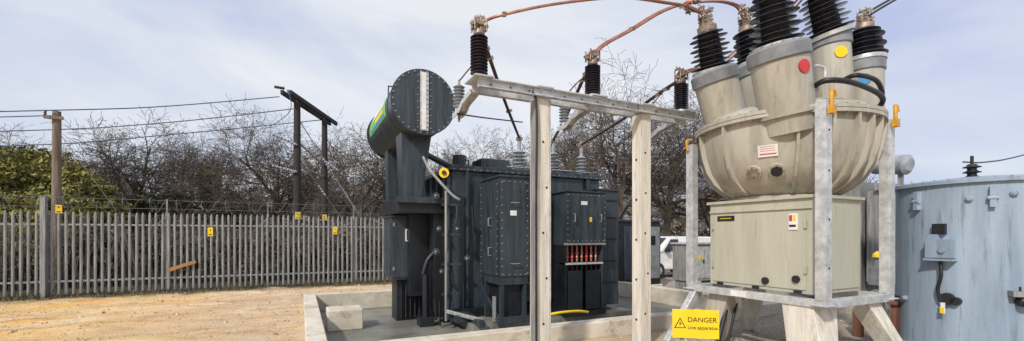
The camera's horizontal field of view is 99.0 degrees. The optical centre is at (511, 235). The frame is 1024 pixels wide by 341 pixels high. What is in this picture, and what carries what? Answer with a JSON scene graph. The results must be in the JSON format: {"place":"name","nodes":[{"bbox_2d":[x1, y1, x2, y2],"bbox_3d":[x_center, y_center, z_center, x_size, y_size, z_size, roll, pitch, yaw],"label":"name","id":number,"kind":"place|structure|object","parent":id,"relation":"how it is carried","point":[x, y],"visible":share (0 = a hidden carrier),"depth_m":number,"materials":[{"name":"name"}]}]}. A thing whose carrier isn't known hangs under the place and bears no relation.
{"place":"outdoors","nodes":[
{"label":"outdoors","id":0,"kind":"place"},
{"bbox_2d":[371,222,381,237],"bbox_3d":[-7.746,0.261,29.671,0.383,2.877,27.831,0,0,-26],"label":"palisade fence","id":1,"kind":"object","parent":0,"point":[377,230],"visible":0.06,"depth_m":38.14,"materials":[{"name":"metal"}]},
{"bbox_2d":[0,238,890,340],"bbox_3d":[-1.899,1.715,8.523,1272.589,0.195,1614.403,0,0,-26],"label":"ground","id":2,"kind":"structure","parent":0,"point":[157,330],"depth_m":9.21,"materials":[{"name":"beige sand"}]},
{"bbox_2d":[0,122,74,204],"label":"bare tree","id":3,"kind":"object","parent":2,"relation":"on","point":[21,139],"visible":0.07,"depth_m":35.64,"materials":[{"name":"brown plant"}]},
{"bbox_2d":[40,196,47,297],"bbox_3d":[-12.917,0.300,12.060,0.140,2.800,0.140,0,0,-26],"label":"gate post","id":4,"kind":"object","parent":2,"relation":"on","point":[43,246],"visible":0.96,"depth_m":12.02,"materials":[{"name":"grey metal"}]},
{"bbox_2d":[0,141,140,250],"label":"evergreen tree","id":5,"kind":"object","parent":2,"relation":"on","point":[25,171],"visible":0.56,"depth_m":25.82,"materials":[{"name":"green plant"}]},
{"bbox_2d":[43,110,141,288],"bbox_3d":[-13.403,-1.138,14.159,2.787,5.684,0.377,0,0,-10],"label":"utility pole","id":6,"kind":"object","parent":2,"relation":"on","point":[56,117],"visible":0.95,"depth_m":13.92,"materials":[{"name":"brown wood"}]},
{"bbox_2d":[55,205,61,212],"bbox_3d":[-14.273,-0.843,13.779,0.160,0.260,0.010,0,0,-26],"label":"warning sign","id":7,"kind":"object","parent":6,"relation":"attached to","point":[58,209],"visible":0.91,"depth_m":13.77,"materials":[{"name":"yellow plastic"}]},
{"bbox_2d":[83,123,156,237],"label":"bare tree","id":8,"kind":"object","parent":2,"relation":"on","point":[116,166],"visible":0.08,"depth_m":39.86,"materials":[{"name":"brown plant"}]},
{"bbox_2d":[41,106,208,244],"bbox_3d":[-27.787,-3.714,31.567,12.173,11.398,10.534,0,0,38],"label":"bare tree","id":9,"kind":"object","parent":2,"relation":"on","point":[137,184],"visible":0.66,"depth_m":31.09,"materials":[{"name":"brown plant"}]},
{"bbox_2d":[127,190,178,228],"bbox_3d":[-24.636,-1.769,29.990,3.221,2.799,3.174,0,0,-26],"label":"ivy thicket","id":10,"kind":"object","parent":2,"relation":"on","point":[142,202],"visible":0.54,"depth_m":29.60,"materials":[{"name":"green plant"}]},
{"bbox_2d":[92,129,244,240],"bbox_3d":[-29.423,-3.762,37.130,11.815,11.511,9.678,0,0,-42],"label":"bare tree","id":11,"kind":"object","parent":2,"relation":"on","point":[180,167],"visible":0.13,"depth_m":37.17,"materials":[{"name":"brown plant"}]},
{"bbox_2d":[158,186,209,228],"bbox_3d":[-25.624,-2.226,34.041,3.624,3.517,3.713,0,0,16],"label":"ivy thicket","id":12,"kind":"object","parent":2,"relation":"on","point":[182,207],"visible":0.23,"depth_m":33.60,"materials":[{"name":"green plant"}]},
{"bbox_2d":[0,219,381,289],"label":"scrub hedge","id":13,"kind":"object","parent":2,"relation":"on","point":[16,263],"visible":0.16,"depth_m":16.03,"materials":[{"name":"brown plant"}]},
{"bbox_2d":[0,206,384,292],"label":"bramble stems","id":14,"kind":"object","parent":2,"relation":"on","point":[132,254],"visible":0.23,"depth_m":15.25,"materials":[{"name":"plant"}]},
{"bbox_2d":[0,194,387,296],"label":"palisade fence","id":15,"kind":"object","parent":2,"relation":"on","point":[353,227],"visible":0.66,"depth_m":13.49,"materials":[{"name":"metal"}]},
{"bbox_2d":[166,260,195,271],"bbox_3d":[-10.127,0.921,13.409,0.748,0.354,0.040,0,0,-26],"label":"timber plank","id":16,"kind":"object","parent":15,"relation":"attached to","point":[180,266],"visible":1,"depth_m":13.38,"materials":[{"name":"brown wood"}]},
{"bbox_2d":[208,228,212,235],"bbox_3d":[-9.477,-0.123,13.744,0.140,0.270,0.010,0,0,-26],"label":"warning sign","id":17,"kind":"object","parent":15,"relation":"attached to","point":[210,231],"visible":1,"depth_m":13.74,"materials":[{"name":"yellow plastic"}]},
{"bbox_2d":[0,277,391,301],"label":"grass verge","id":18,"kind":"object","parent":2,"relation":"on","point":[171,290],"depth_m":13.38,"materials":[{"name":"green plant"}]},
{"bbox_2d":[133,100,272,235],"bbox_3d":[-23.318,-4.220,34.096,7.835,12.345,10.672,0,0,17],"label":"bare tree","id":19,"kind":"object","parent":2,"relation":"on","point":[201,175],"visible":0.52,"depth_m":33.43,"materials":[{"name":"brown plant"}]},
{"bbox_2d":[196,162,230,220],"bbox_3d":[-23.779,-3.649,34.874,2.679,4.887,2.589,0,0,-26],"label":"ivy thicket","id":20,"kind":"object","parent":19,"relation":"on","point":[209,189],"visible":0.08,"depth_m":34.55,"materials":[{"name":"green plant"}]},
{"bbox_2d":[202,192,260,229],"bbox_3d":[-21.477,-1.886,33.891,4.115,3.092,3.860,0,0,28],"label":"ivy thicket","id":21,"kind":"object","parent":2,"relation":"on","point":[225,215],"visible":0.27,"depth_m":33.35,"materials":[{"name":"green plant"}]},
{"bbox_2d":[155,94,332,242],"bbox_3d":[-19.015,-4.097,33.582,11.107,12.073,11.983,0,0,1],"label":"bare tree","id":22,"kind":"object","parent":2,"relation":"on","point":[277,187],"visible":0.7,"depth_m":31.35,"materials":[{"name":"brown plant"}]},
{"bbox_2d":[212,110,368,237],"bbox_3d":[-17.738,-4.365,37.066,11.236,12.721,14.523,0,0,18],"label":"bare tree","id":23,"kind":"object","parent":2,"relation":"on","point":[269,198],"visible":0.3,"depth_m":35.80,"materials":[{"name":"brown plant"}]},
{"bbox_2d":[270,85,376,275],"bbox_3d":[-7.745,-2.040,20.376,3.390,7.480,7.760,0,0,12],"label":"utility pole","id":24,"kind":"object","parent":2,"relation":"on","point":[298,101],"visible":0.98,"depth_m":18.36,"materials":[{"name":"brown wood"}]},
{"bbox_2d":[0,96,331,146],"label":"overhead power lines","id":25,"kind":"object","parent":24,"relation":"attached to","point":[140,124],"visible":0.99,"depth_m":17.39,"materials":[{"name":"black metal"}]},
{"bbox_2d":[295,212,300,218],"bbox_3d":[-8.713,-0.824,17.799,0.200,0.280,0.010,0,0,-26],"label":"warning sign","id":26,"kind":"object","parent":24,"relation":"attached to","point":[296,215],"visible":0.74,"depth_m":17.79,"materials":[{"name":"yellow plastic"}]},
{"bbox_2d":[281,122,385,235],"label":"bare tree","id":27,"kind":"object","parent":2,"relation":"on","point":[346,188],"visible":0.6,"depth_m":31.00,"materials":[{"name":"brown plant"}]},
{"bbox_2d":[24,217,709,250],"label":"distant hedge","id":28,"kind":"object","parent":2,"relation":"on","point":[700,232],"visible":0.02,"depth_m":45.83,"materials":[{"name":"brown plant"}]},
{"bbox_2d":[350,133,434,205],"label":"bare tree","id":29,"kind":"object","parent":2,"relation":"on","point":[377,189],"visible":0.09,"depth_m":33.57,"materials":[{"name":"brown plant"}]},
{"bbox_2d":[0,284,869,340],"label":"gravel stones","id":30,"kind":"object","parent":2,"relation":"on","point":[209,336],"visible":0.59,"depth_m":9.30,"materials":[{"name":"beige gravel"}]},
{"bbox_2d":[425,136,486,176],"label":"bare tree","id":31,"kind":"object","parent":2,"relation":"on","point":[449,159],"visible":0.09,"depth_m":36.52,"materials":[{"name":"grey plant"}]},
{"bbox_2d":[448,126,529,169],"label":"bare tree","id":32,"kind":"object","parent":2,"relation":"on","point":[496,156],"visible":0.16,"depth_m":37.93,"materials":[{"name":"brown plant"}]},
{"bbox_2d":[76,168,911,233],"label":"distant treeline","id":33,"kind":"object","parent":2,"relation":"on","point":[376,216],"visible":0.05,"depth_m":62.12,"materials":[{"name":"brown plant"}]},
{"bbox_2d":[502,147,559,168],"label":"bare tree","id":34,"kind":"object","parent":2,"relation":"on","point":[525,157],"visible":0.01,"depth_m":43.63,"materials":[{"name":"grey plant"}]},
{"bbox_2d":[304,281,777,340],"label":"concrete bund wall","id":35,"kind":"structure","parent":2,"relation":"on","point":[315,304],"depth_m":7.77,"materials":[{"name":"beige concrete"}]},
{"bbox_2d":[530,91,650,340],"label":"posts","id":36,"kind":"object","parent":2,"relation":"on","point":[540,219],"visible":0.95,"depth_m":6.03,"materials":[{"name":"grey concrete"}]},
{"bbox_2d":[452,73,698,140],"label":"beam and brackets","id":37,"kind":"structure","parent":36,"relation":"on","point":[491,86],"depth_m":6.29,"materials":[{"name":"metal"}]},
{"bbox_2d":[453,80,652,133],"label":"surge arresters","id":38,"kind":"object","parent":37,"relation":"on","point":[458,90],"visible":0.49,"depth_m":6.30,"materials":[{"name":"ceramic"}]},
{"bbox_2d":[470,15,688,109],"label":"post insulators","id":39,"kind":"object","parent":37,"relation":"on","point":[479,50],"visible":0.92,"depth_m":6.35,"materials":[{"name":"ceramic"}]},
{"bbox_2d":[522,110,658,207],"bbox_3d":[6.441,-4.792,35.909,11.670,13.643,9.558,0,0,20],"label":"bare tree","id":40,"kind":"object","parent":2,"relation":"on","point":[566,156],"visible":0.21,"depth_m":35.45,"materials":[{"name":"brown plant"}]},
{"bbox_2d":[525,38,699,219],"bbox_3d":[6.555,-5.606,29.015,13.860,15.188,10.175,0,0,0],"label":"bare tree","id":41,"kind":"object","parent":2,"relation":"on","point":[600,154],"visible":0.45,"depth_m":28.26,"materials":[{"name":"brown plant"}]},
{"bbox_2d":[618,219,662,286],"bbox_3d":[3.980,0.590,14.703,1.700,2.220,1.200,0,0,-26],"label":"switchgear kiosk","id":42,"kind":"object","parent":2,"relation":"on","point":[625,250],"visible":0.36,"depth_m":13.99,"materials":[{"name":"paint"}]},
{"bbox_2d":[594,73,729,235],"bbox_3d":[11.626,-4.700,30.454,11.888,13.309,11.020,0,0,-23],"label":"bare tree","id":43,"kind":"object","parent":2,"relation":"on","point":[665,208],"visible":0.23,"depth_m":30.52,"materials":[{"name":"brown plant"}]},
{"bbox_2d":[660,236,709,278],"bbox_3d":[6.630,0.860,18.553,4.280,1.680,1.895,0,0,-26],"label":"parked van","id":44,"kind":"object","parent":2,"relation":"on","point":[666,254],"visible":0.16,"depth_m":17.55,"materials":[{"name":"white paint"}]},
{"bbox_2d":[651,116,726,236],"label":"bare tree","id":45,"kind":"object","parent":2,"relation":"on","point":[715,196],"visible":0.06,"depth_m":32.14,"materials":[{"name":"brown plant"}]},
{"bbox_2d":[670,242,709,290],"bbox_3d":[5.533,0.950,13.189,1.350,1.500,0.700,0,0,-26],"label":"marshalling kiosk","id":46,"kind":"object","parent":2,"relation":"on","point":[679,263],"visible":0.53,"depth_m":12.93,"materials":[{"name":"metal"}]},
{"bbox_2d":[672,309,718,340],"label":"danger sign","id":47,"kind":"object","parent":2,"relation":"on","point":[691,323],"visible":1,"depth_m":5.35,"materials":[{"name":"yellow plastic"}]},
{"bbox_2d":[678,183,728,226],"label":"bare tree","id":48,"kind":"object","parent":2,"relation":"on","point":[704,206],"visible":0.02,"depth_m":38.41,"materials":[{"name":"brown plant"}]},
{"bbox_2d":[663,0,902,340],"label":"outdoor circuit breaker","id":49,"kind":"object","parent":2,"relation":"on","point":[794,137],"visible":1,"depth_m":6.04,"materials":[{"name":"grey paint"}]},
{"bbox_2d":[456,0,895,146],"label":"overhead conductors","id":50,"kind":"object","parent":49,"relation":"attached to","point":[689,8],"visible":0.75,"depth_m":6.66,"materials":[{"name":"orange metal"}]},
{"bbox_2d":[868,251,881,304],"bbox_3d":[6.364,0.985,7.600,0.400,1.430,0.200,0,0,-26],"label":"valve stand","id":51,"kind":"object","parent":2,"relation":"on","point":[873,275],"visible":0.41,"depth_m":7.58,"materials":[{"name":"grey paint"}]},
{"bbox_2d":[852,300,899,336],"bbox_3d":[6.054,1.350,7.177,0.550,0.700,0.635,0,0,-26],"label":"rusty steel barrier","id":52,"kind":"object","parent":2,"relation":"on","point":[857,328],"visible":0.38,"depth_m":6.87,"materials":[{"name":"brown metal"}]},
{"bbox_2d":[871,154,914,311],"bbox_3d":[7.367,0.043,8.512,0.420,3.315,0.690,0,0,-18],"label":"pressure vessel","id":53,"kind":"object","parent":2,"relation":"on","point":[904,164],"visible":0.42,"depth_m":8.24,"materials":[{"name":"grey metal"}]},
{"bbox_2d":[895,156,1023,340],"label":"cylindrical oil tank","id":54,"kind":"object","parent":2,"relation":"on","point":[959,259],"visible":0.94,"depth_m":5.99,"materials":[{"name":"metal"}]},
{"bbox_2d":[962,154,1023,162],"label":"overhead cable","id":55,"kind":"object","parent":54,"relation":"attached to","point":[993,160],"visible":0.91,"depth_m":8.23,"materials":[{"name":"grey metal"}]},
{"bbox_2d":[320,295,680,340],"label":"bund floor","id":56,"kind":"structure","parent":0,"point":[380,323],"depth_m":8.92,"materials":[{"name":"concrete"}]},
{"bbox_2d":[326,305,362,331],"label":"concrete block","id":57,"kind":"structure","parent":56,"relation":"on","point":[344,318],"depth_m":8.65,"materials":[{"name":"beige concrete"}]},
{"bbox_2d":[367,69,620,327],"bbox_3d":[-0.461,-0.728,10.507,5.285,5.195,3.940,0,0,-26],"label":"power transformer","id":58,"kind":"object","parent":56,"relation":"on","point":[457,241],"visible":0.98,"depth_m":9.30,"materials":[{"name":"grey paint"}]},
{"bbox_2d":[457,305,631,330],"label":"transformer plinth","id":59,"kind":"structure","parent":56,"relation":"on","point":[612,311],"depth_m":9.29,"materials":[{"name":"concrete"}]},
{"bbox_2d":[551,310,588,315],"bbox_3d":[1.112,1.450,8.219,1.082,0.150,0.129,0,0,-41],"label":"yellow hose","id":60,"kind":"object","parent":56,"relation":"on","point":[569,311],"visible":0.96,"depth_m":8.12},
{"bbox_2d":[0,0,1023,236],"label":"sky","id":61,"kind":"structure","parent":0,"point":[954,73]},
{"bbox_2d":[790,182,897,309],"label":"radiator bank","id":62,"kind":"structure","parent":0,"point":[869,191],"depth_m":10.36,"materials":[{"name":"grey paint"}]}
]}

